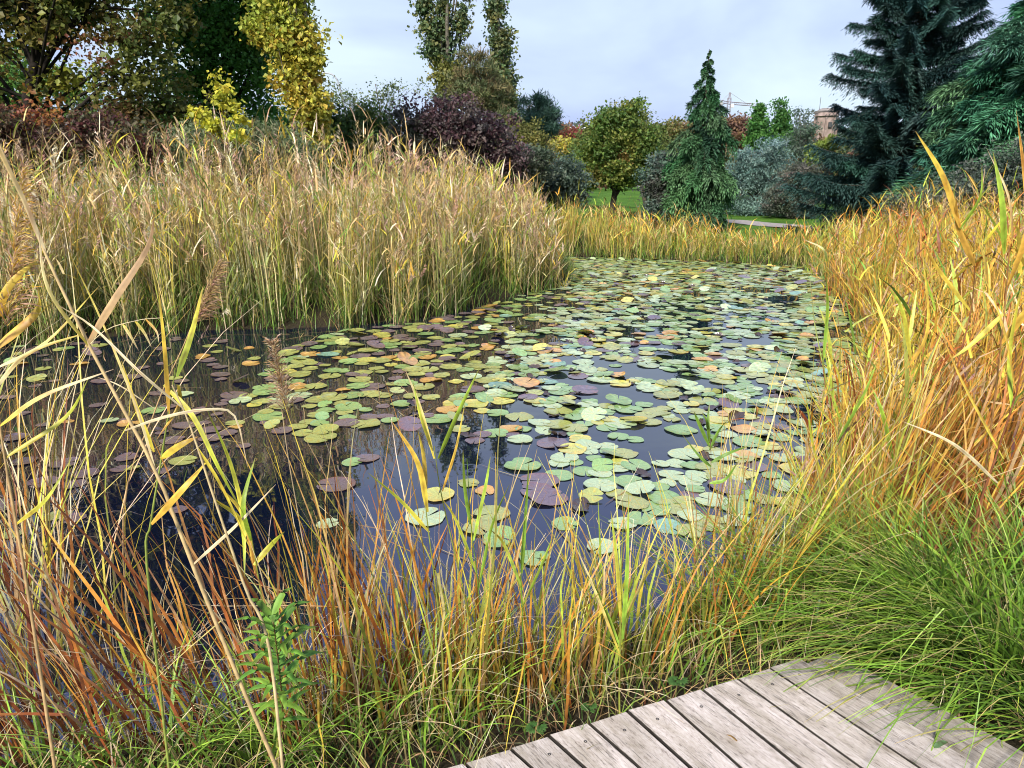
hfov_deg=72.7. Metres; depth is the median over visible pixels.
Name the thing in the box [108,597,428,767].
grass tuft
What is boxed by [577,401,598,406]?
lily pad
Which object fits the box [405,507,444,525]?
lily pad
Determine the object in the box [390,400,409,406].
lily pad
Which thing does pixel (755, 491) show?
rusty sedge
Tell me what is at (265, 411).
lily pad
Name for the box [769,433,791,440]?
lily pad
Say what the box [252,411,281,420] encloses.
lily pad
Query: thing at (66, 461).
lily pad
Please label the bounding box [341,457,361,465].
lily pad
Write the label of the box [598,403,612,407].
lily pad
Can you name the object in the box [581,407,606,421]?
lily pad
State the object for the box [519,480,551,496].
lily pad
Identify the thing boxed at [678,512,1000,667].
dry grass
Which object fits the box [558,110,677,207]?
spreading tree
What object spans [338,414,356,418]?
lily pad
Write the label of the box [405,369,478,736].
yellow reed
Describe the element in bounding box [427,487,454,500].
lily pad
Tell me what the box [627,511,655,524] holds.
lily pad
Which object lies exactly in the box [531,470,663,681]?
broad leaf reed
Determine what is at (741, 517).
lily pad
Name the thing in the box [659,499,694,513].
lily pad
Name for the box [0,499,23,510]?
lily pad
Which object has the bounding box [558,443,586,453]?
lily pad
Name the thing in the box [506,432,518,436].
lily pad
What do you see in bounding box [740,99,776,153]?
birch tree
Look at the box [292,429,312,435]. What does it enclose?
lily pad
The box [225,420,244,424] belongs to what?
lily pad
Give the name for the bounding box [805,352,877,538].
cattail
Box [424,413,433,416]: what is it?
lily pad
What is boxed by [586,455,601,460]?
lily pad
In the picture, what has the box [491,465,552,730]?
green reed
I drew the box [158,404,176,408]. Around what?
lily pad
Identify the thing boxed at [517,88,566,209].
pine tree
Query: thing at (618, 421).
lily pad
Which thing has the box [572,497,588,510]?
lily pad
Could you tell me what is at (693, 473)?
lily pad
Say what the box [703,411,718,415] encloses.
lily pad
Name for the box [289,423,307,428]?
lily pad
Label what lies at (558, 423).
lily pad
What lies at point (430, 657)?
olive sedge
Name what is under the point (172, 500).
tall reed
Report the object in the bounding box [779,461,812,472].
lily pad
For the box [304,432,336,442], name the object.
lily pad
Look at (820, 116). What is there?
brick tower
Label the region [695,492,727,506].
lily pad
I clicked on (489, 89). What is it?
tree
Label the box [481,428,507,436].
lily pad
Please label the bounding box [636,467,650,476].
lily pad
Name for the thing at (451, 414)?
lily pad
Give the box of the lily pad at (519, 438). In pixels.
[507,434,532,442]
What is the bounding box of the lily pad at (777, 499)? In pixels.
[770,497,806,512]
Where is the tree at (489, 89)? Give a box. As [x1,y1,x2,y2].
[436,42,520,190]
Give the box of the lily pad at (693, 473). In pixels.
[685,470,712,481]
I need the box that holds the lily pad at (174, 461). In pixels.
[168,455,196,464]
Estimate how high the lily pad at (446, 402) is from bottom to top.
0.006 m
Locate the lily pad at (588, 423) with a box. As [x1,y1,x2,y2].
[576,421,592,426]
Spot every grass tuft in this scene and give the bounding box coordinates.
[0,600,312,767]
[0,612,178,767]
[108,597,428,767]
[128,577,475,767]
[291,573,573,767]
[571,580,747,694]
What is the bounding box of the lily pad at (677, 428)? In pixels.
[664,424,697,434]
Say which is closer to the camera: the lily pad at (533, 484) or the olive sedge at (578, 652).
the olive sedge at (578, 652)
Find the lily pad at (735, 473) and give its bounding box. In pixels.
[722,465,758,478]
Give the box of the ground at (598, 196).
[0,186,1023,767]
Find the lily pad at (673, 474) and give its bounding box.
[658,470,686,479]
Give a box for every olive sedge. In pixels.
[0,343,59,464]
[268,495,577,743]
[375,459,701,752]
[385,489,665,725]
[504,445,754,695]
[609,444,842,672]
[669,382,985,631]
[758,350,1023,596]
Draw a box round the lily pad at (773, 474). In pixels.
[762,471,780,477]
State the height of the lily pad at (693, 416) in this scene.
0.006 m
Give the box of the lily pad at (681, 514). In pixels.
[677,509,703,520]
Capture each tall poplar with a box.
[406,0,475,113]
[478,0,524,203]
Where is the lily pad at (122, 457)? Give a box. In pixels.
[114,452,137,460]
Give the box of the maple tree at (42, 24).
[0,0,231,234]
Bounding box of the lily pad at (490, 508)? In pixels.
[473,505,510,520]
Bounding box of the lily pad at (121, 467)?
[110,465,129,471]
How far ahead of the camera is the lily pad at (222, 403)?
6.59 m
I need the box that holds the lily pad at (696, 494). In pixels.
[680,491,700,498]
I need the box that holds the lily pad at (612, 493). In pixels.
[605,489,630,498]
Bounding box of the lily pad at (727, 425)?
[710,421,730,427]
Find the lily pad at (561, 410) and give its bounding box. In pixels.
[544,406,572,414]
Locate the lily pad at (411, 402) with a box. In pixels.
[407,399,422,406]
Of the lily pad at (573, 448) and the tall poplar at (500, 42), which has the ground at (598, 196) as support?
the tall poplar at (500, 42)
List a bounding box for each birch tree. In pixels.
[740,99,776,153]
[768,96,795,162]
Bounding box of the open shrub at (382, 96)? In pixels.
[322,75,433,230]
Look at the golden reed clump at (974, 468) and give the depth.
3.42 m
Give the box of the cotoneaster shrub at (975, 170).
[874,131,1023,228]
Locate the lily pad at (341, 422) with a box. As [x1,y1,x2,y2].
[333,418,359,425]
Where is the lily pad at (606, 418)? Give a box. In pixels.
[602,416,617,421]
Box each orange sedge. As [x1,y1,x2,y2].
[0,481,221,767]
[128,505,383,765]
[201,391,410,766]
[211,392,427,748]
[288,384,550,752]
[323,441,574,726]
[478,497,696,729]
[680,348,890,656]
[768,322,1023,586]
[778,292,1020,560]
[789,328,1001,550]
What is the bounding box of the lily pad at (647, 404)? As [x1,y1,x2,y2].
[635,402,652,406]
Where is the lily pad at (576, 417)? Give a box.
[564,414,582,419]
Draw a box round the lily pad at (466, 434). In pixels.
[460,432,476,436]
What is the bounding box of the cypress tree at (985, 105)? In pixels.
[868,0,1023,237]
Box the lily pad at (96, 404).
[89,402,107,406]
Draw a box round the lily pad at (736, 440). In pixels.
[732,435,765,446]
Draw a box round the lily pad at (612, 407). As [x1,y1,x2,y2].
[608,405,621,409]
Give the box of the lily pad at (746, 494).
[729,489,759,499]
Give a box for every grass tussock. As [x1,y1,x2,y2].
[580,461,908,659]
[649,472,943,704]
[665,432,956,617]
[665,459,1023,767]
[702,479,1023,767]
[722,432,1023,650]
[739,458,1023,695]
[743,483,1023,767]
[823,473,1023,715]
[881,404,1023,627]
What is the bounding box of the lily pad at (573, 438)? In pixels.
[569,434,590,441]
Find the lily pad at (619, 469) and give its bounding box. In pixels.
[605,462,628,471]
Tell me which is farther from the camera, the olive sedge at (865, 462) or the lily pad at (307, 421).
the lily pad at (307, 421)
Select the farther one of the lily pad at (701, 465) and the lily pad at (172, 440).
the lily pad at (172, 440)
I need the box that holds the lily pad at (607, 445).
[600,442,617,448]
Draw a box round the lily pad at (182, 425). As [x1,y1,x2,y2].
[172,421,194,428]
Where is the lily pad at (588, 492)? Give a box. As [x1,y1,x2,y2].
[579,487,603,502]
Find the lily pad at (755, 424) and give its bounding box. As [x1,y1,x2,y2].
[749,422,770,428]
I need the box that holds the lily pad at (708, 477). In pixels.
[706,473,725,478]
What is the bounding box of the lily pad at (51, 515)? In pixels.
[44,509,71,520]
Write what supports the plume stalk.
on the ground at (598, 196)
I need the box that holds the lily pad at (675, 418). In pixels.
[663,416,680,421]
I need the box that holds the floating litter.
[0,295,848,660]
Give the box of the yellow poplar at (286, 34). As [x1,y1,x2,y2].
[233,0,342,230]
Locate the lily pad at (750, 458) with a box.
[735,456,754,462]
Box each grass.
[0,235,943,371]
[0,445,130,545]
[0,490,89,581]
[0,513,299,767]
[22,507,453,767]
[86,557,554,767]
[290,533,604,743]
[330,547,683,767]
[448,524,736,718]
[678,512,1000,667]
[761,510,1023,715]
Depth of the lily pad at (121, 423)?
6.04 m
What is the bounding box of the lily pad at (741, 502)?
[719,498,753,513]
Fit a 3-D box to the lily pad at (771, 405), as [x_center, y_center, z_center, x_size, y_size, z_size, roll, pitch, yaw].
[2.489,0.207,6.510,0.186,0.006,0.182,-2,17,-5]
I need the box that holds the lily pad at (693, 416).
[688,415,702,419]
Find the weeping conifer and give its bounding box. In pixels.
[660,49,739,231]
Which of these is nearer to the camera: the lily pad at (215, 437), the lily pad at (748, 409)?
the lily pad at (215, 437)
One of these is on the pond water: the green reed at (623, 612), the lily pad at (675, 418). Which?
the lily pad at (675, 418)
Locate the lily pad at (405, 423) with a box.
[397,416,421,430]
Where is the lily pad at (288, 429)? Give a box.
[271,426,292,432]
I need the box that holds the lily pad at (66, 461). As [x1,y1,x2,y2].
[47,457,78,467]
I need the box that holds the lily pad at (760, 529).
[747,520,776,534]
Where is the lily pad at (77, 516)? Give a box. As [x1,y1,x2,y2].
[63,512,86,522]
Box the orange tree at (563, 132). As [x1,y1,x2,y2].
[546,120,571,157]
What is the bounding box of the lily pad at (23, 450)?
[8,447,26,452]
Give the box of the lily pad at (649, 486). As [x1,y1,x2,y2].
[624,480,654,493]
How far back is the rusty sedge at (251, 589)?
2.55 m
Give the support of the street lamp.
on the ground at (598, 196)
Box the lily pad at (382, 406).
[376,404,389,407]
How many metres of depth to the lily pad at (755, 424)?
6.00 m
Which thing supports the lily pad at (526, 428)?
on the pond water
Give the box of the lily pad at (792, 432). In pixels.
[785,429,798,434]
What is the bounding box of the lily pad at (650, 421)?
[638,418,661,424]
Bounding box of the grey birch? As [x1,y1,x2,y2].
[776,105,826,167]
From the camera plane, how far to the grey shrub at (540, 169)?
19.83 m
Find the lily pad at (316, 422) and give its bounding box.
[310,419,328,425]
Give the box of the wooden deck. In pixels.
[449,652,1023,767]
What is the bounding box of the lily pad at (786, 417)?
[778,414,796,419]
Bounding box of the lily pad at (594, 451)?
[584,447,597,454]
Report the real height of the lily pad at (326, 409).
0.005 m
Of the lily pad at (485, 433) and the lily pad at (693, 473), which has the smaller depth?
the lily pad at (693, 473)
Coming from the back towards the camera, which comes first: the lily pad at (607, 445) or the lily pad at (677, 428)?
the lily pad at (677, 428)
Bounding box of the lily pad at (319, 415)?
[315,411,329,419]
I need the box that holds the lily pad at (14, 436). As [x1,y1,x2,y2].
[4,433,26,440]
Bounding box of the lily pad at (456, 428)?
[453,425,469,431]
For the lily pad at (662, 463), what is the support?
on the pond water
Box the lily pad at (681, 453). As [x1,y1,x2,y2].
[667,448,698,459]
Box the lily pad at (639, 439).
[627,436,643,441]
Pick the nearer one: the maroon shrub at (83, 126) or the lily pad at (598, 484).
the lily pad at (598, 484)
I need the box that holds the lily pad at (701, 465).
[695,461,732,475]
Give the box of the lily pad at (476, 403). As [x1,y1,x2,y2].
[465,399,488,407]
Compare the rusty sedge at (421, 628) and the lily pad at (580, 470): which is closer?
the rusty sedge at (421, 628)
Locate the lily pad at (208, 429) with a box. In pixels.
[203,426,220,432]
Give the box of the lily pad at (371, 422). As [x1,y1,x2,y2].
[351,418,379,427]
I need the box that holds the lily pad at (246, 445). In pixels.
[236,443,250,447]
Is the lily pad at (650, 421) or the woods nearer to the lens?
the lily pad at (650, 421)
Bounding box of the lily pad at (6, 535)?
[1,530,21,538]
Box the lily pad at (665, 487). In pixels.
[652,482,669,490]
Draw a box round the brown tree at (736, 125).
[722,110,754,195]
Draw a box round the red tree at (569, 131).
[559,123,583,138]
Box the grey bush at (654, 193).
[632,147,690,228]
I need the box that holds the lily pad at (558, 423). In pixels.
[543,419,572,427]
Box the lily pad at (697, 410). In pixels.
[687,408,707,413]
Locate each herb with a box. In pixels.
[524,721,547,740]
[580,702,596,723]
[667,675,688,696]
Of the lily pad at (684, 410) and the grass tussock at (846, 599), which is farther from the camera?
the lily pad at (684, 410)
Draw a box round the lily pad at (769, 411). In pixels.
[752,408,773,414]
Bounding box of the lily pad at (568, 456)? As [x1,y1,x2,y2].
[550,452,578,461]
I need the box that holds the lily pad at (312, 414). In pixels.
[307,411,323,417]
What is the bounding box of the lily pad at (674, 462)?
[666,458,684,467]
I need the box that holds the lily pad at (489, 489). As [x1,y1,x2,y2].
[475,485,494,494]
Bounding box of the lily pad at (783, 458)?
[769,453,793,461]
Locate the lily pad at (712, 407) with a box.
[703,404,720,409]
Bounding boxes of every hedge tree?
[0,32,139,176]
[100,92,362,230]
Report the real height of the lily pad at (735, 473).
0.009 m
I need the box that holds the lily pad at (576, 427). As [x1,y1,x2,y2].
[562,423,587,431]
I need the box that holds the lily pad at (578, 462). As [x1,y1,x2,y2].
[569,459,583,465]
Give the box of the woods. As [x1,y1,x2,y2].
[0,131,929,189]
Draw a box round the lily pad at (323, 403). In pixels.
[317,400,331,406]
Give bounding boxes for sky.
[0,0,1020,138]
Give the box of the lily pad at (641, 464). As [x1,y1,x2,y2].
[621,459,650,470]
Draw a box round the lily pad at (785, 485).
[773,479,799,491]
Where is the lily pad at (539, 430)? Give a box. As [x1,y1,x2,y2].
[535,427,550,434]
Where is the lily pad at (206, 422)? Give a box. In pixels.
[199,421,210,424]
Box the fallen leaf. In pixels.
[934,740,947,747]
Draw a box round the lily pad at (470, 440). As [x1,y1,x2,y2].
[465,437,484,443]
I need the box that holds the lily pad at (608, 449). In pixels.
[600,448,615,453]
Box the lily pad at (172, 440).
[159,436,184,443]
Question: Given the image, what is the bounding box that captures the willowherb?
[231,587,324,759]
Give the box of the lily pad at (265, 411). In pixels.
[258,408,273,413]
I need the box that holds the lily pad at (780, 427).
[773,424,792,429]
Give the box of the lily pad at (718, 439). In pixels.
[710,434,724,442]
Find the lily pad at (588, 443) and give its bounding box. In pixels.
[575,439,601,449]
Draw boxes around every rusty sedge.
[0,359,67,617]
[0,448,84,767]
[0,453,166,767]
[0,454,291,767]
[1,478,30,711]
[3,438,233,747]
[146,475,409,743]
[162,473,446,738]
[284,493,543,730]
[299,445,452,714]
[688,431,842,615]
[870,347,1023,564]
[934,330,1023,587]
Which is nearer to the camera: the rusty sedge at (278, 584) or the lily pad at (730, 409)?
the rusty sedge at (278, 584)
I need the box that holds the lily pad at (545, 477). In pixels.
[520,473,559,487]
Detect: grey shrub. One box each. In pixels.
[485,141,570,207]
[532,149,598,222]
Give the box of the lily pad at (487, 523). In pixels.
[462,519,493,534]
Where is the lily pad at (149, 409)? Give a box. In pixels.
[140,407,165,413]
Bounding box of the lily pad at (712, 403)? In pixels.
[706,401,718,405]
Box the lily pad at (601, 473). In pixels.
[588,470,612,476]
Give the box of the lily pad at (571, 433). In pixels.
[567,431,582,436]
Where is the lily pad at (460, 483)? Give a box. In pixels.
[458,478,478,486]
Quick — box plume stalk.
[262,334,316,696]
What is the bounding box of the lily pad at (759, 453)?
[749,448,766,455]
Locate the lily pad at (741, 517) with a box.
[722,514,750,525]
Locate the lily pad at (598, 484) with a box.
[583,478,616,491]
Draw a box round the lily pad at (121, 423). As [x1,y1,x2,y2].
[116,419,127,426]
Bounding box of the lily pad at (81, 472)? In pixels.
[74,468,99,477]
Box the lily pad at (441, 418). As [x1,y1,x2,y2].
[425,414,451,422]
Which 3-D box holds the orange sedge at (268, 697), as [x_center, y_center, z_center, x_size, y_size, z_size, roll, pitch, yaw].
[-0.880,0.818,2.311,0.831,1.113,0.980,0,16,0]
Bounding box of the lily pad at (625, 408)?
[614,404,643,412]
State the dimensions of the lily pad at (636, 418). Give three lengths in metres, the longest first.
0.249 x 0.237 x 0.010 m
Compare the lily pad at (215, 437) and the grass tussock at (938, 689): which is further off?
the lily pad at (215, 437)
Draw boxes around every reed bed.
[0,102,580,346]
[548,186,882,276]
[732,160,1023,555]
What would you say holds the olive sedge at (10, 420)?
on the pond water
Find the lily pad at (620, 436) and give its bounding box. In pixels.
[607,432,628,439]
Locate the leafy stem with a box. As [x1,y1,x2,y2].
[684,404,749,679]
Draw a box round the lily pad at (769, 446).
[755,441,781,449]
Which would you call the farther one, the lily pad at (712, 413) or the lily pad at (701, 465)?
the lily pad at (712, 413)
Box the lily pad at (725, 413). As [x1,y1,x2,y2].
[717,410,730,415]
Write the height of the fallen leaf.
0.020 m
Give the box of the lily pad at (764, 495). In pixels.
[753,493,771,503]
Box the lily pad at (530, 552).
[519,550,550,565]
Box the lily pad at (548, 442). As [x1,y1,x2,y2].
[537,437,568,447]
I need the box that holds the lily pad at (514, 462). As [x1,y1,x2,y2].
[504,457,540,469]
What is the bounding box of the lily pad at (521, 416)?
[505,412,533,420]
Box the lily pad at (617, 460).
[612,458,627,464]
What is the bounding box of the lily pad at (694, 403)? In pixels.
[683,401,698,405]
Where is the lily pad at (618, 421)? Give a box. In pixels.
[604,418,636,427]
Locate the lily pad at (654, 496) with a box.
[647,490,679,504]
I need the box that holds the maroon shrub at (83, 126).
[0,95,180,261]
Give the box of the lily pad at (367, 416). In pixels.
[360,414,379,419]
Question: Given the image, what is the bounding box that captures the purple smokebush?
[367,86,536,194]
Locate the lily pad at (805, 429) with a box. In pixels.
[796,427,823,436]
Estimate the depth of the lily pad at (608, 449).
5.43 m
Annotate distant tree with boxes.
[649,115,683,150]
[666,116,700,155]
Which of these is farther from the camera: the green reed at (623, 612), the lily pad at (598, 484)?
the lily pad at (598, 484)
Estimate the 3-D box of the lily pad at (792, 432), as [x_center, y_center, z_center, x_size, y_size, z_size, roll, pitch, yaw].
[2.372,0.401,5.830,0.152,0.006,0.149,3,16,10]
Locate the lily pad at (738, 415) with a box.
[728,410,745,421]
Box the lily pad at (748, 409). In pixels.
[742,408,755,411]
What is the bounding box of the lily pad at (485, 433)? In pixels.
[473,431,491,436]
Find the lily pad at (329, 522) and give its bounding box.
[316,518,338,527]
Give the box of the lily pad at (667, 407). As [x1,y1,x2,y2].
[657,406,672,409]
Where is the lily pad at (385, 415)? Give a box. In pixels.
[376,414,393,417]
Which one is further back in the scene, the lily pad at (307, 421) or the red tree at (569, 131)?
the red tree at (569, 131)
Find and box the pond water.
[0,256,874,758]
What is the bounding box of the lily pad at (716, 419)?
[710,416,728,422]
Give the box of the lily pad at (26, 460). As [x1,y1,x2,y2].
[9,457,37,464]
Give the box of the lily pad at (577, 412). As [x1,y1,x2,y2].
[569,410,582,414]
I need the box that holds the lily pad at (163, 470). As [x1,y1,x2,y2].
[152,467,170,473]
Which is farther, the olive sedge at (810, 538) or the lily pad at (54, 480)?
the lily pad at (54, 480)
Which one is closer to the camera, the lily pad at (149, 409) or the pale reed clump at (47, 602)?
the pale reed clump at (47, 602)
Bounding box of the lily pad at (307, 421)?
[299,419,316,423]
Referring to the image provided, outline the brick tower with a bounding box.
[813,98,838,140]
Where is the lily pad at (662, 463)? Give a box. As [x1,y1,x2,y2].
[651,460,669,466]
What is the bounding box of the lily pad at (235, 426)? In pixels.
[227,425,242,428]
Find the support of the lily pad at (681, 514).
on the pond water
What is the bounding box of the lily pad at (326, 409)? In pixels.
[316,407,335,411]
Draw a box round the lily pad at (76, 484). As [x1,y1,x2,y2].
[64,479,85,488]
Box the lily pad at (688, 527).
[675,524,704,537]
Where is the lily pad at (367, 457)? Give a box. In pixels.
[356,454,379,461]
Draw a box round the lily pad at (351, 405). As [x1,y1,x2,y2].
[334,402,361,410]
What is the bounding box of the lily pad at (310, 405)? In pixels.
[301,404,316,407]
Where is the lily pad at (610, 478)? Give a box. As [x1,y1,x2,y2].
[599,476,618,483]
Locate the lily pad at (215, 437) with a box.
[198,434,223,440]
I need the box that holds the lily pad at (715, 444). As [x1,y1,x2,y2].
[707,439,717,447]
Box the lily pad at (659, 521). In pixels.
[654,518,678,533]
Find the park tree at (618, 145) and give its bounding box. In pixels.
[563,91,667,218]
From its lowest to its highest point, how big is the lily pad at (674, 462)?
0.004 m
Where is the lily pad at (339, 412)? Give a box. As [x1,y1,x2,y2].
[336,409,352,414]
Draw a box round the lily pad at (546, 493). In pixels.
[530,488,567,504]
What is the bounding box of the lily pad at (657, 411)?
[641,407,670,415]
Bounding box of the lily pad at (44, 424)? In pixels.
[35,422,50,426]
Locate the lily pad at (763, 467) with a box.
[737,461,767,471]
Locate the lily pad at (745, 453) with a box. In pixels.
[733,450,760,458]
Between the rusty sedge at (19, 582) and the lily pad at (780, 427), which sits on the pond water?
the lily pad at (780, 427)
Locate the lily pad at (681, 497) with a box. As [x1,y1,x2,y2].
[672,496,693,504]
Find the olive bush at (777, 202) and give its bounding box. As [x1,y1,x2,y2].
[754,155,824,218]
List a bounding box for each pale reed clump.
[0,130,264,725]
[0,191,71,513]
[0,291,326,739]
[0,306,88,407]
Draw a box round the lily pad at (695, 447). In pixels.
[684,445,703,451]
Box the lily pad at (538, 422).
[528,419,550,425]
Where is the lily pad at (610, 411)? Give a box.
[601,409,614,414]
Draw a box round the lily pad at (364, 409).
[359,407,371,410]
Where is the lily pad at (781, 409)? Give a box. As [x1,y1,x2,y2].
[772,406,793,412]
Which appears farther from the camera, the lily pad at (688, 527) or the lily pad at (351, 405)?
the lily pad at (351, 405)
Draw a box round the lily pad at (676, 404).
[666,401,688,408]
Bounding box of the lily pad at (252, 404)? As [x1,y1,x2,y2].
[247,402,261,406]
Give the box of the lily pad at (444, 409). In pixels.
[436,405,458,412]
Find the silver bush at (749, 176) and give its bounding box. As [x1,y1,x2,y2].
[718,133,797,216]
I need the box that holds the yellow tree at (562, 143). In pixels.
[548,133,577,162]
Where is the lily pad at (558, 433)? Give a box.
[548,430,566,435]
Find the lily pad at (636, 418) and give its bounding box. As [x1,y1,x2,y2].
[620,416,647,420]
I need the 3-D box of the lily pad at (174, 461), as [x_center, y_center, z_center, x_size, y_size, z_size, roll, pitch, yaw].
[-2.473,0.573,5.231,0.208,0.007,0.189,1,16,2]
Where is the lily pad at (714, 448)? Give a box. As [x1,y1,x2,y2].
[702,446,721,451]
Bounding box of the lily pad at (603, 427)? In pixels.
[596,424,616,430]
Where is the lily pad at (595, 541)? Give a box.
[587,538,617,553]
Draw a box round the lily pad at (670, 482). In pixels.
[658,478,676,485]
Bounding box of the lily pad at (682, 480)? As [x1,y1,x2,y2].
[678,476,702,485]
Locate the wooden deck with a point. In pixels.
(754, 722)
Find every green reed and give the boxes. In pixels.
[443,454,508,708]
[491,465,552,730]
[574,495,648,713]
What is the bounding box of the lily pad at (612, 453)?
[601,449,622,456]
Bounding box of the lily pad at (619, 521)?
[608,516,636,529]
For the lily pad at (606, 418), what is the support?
on the pond water
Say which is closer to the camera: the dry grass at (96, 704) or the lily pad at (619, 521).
the dry grass at (96, 704)
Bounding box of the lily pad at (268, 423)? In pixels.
[264,419,279,428]
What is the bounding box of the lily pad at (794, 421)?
[788,418,817,426]
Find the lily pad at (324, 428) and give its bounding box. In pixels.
[312,424,338,434]
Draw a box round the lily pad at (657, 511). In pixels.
[642,501,670,514]
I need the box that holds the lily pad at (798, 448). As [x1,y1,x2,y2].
[794,446,805,453]
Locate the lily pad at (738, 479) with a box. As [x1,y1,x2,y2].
[732,476,745,483]
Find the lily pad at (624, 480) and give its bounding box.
[617,475,641,486]
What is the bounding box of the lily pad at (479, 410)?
[473,408,489,412]
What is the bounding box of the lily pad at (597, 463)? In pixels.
[592,458,613,470]
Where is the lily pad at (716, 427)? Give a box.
[704,424,725,430]
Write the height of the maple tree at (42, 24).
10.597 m
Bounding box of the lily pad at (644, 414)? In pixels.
[634,412,655,417]
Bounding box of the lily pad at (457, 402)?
[453,400,467,407]
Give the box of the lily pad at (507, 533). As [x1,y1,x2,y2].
[483,525,514,546]
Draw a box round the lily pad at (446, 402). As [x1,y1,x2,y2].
[443,400,455,405]
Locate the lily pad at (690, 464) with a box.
[680,461,698,468]
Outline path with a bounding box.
[726,219,820,228]
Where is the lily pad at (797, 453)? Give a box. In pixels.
[789,452,804,457]
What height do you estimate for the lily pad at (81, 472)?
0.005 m
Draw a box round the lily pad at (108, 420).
[99,417,118,421]
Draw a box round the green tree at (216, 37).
[123,0,309,220]
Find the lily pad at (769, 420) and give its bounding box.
[750,416,771,422]
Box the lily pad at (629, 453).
[612,448,638,457]
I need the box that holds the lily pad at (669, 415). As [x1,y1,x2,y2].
[661,413,674,417]
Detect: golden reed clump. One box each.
[806,323,1023,540]
[859,330,1023,570]
[866,266,1023,464]
[919,299,1023,557]
[959,260,1023,410]
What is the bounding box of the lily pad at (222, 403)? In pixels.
[214,402,227,405]
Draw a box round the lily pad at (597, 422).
[591,419,603,424]
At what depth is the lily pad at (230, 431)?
5.82 m
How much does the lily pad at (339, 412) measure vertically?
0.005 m
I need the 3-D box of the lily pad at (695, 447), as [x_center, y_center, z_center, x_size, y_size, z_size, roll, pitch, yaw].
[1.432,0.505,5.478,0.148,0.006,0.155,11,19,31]
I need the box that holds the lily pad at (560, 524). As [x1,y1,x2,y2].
[550,517,578,529]
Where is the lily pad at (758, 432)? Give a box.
[751,429,773,435]
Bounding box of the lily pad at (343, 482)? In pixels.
[316,477,355,491]
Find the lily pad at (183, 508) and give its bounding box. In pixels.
[173,505,187,512]
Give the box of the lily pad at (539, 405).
[532,403,543,406]
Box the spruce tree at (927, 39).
[777,0,998,239]
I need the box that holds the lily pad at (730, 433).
[718,430,737,437]
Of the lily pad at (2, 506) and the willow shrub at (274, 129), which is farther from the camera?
the willow shrub at (274, 129)
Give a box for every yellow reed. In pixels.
[207,411,283,767]
[370,420,445,756]
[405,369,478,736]
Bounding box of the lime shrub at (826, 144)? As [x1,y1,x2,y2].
[802,133,845,228]
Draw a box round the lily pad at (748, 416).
[743,413,759,418]
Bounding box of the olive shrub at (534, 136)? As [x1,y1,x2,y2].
[501,116,560,164]
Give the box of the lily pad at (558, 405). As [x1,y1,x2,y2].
[544,403,562,407]
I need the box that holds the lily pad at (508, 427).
[500,425,521,431]
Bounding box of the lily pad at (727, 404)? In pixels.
[718,398,738,407]
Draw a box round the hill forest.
[284,105,878,134]
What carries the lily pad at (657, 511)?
on the pond water
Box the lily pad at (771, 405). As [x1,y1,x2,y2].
[768,403,789,408]
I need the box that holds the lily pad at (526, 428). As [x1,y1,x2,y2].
[515,426,531,431]
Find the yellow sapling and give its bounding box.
[186,65,255,287]
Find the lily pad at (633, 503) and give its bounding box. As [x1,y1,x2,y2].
[615,495,648,508]
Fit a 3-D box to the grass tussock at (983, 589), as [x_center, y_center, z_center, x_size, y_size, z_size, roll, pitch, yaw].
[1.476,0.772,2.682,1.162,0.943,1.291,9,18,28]
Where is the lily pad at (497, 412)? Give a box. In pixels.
[487,409,508,415]
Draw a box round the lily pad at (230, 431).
[219,429,237,435]
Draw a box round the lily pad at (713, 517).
[695,515,728,529]
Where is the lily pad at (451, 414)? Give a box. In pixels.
[447,411,463,420]
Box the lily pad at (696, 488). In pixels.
[685,485,704,491]
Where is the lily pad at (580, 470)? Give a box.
[572,466,596,475]
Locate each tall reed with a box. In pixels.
[0,143,278,767]
[0,149,112,767]
[48,317,163,608]
[58,305,283,767]
[98,253,231,637]
[121,287,242,767]
[800,240,877,618]
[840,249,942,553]
[915,131,988,560]
[950,110,1023,596]
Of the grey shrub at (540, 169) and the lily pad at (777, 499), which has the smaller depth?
the lily pad at (777, 499)
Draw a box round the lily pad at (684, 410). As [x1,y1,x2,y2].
[673,408,690,412]
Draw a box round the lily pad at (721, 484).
[708,477,747,494]
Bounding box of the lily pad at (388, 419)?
[381,417,398,422]
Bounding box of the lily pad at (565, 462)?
[549,459,569,466]
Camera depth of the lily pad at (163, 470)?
5.05 m
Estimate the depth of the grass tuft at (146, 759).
2.27 m
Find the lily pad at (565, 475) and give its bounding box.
[545,469,572,480]
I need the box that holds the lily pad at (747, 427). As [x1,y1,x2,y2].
[731,424,755,432]
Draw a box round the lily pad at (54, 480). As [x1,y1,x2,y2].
[27,476,58,487]
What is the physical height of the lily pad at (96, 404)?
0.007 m
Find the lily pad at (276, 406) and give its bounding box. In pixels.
[269,402,289,408]
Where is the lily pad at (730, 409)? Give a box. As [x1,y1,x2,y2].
[723,407,746,412]
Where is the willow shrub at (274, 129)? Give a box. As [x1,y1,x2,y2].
[105,105,341,254]
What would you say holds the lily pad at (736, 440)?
on the pond water
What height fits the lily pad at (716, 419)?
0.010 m
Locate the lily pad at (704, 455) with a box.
[699,451,709,458]
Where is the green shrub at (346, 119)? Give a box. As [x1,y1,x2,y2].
[311,90,400,213]
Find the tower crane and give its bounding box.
[720,92,753,116]
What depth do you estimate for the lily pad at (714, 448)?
5.45 m
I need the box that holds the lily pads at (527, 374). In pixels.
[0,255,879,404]
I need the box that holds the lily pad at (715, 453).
[709,450,738,460]

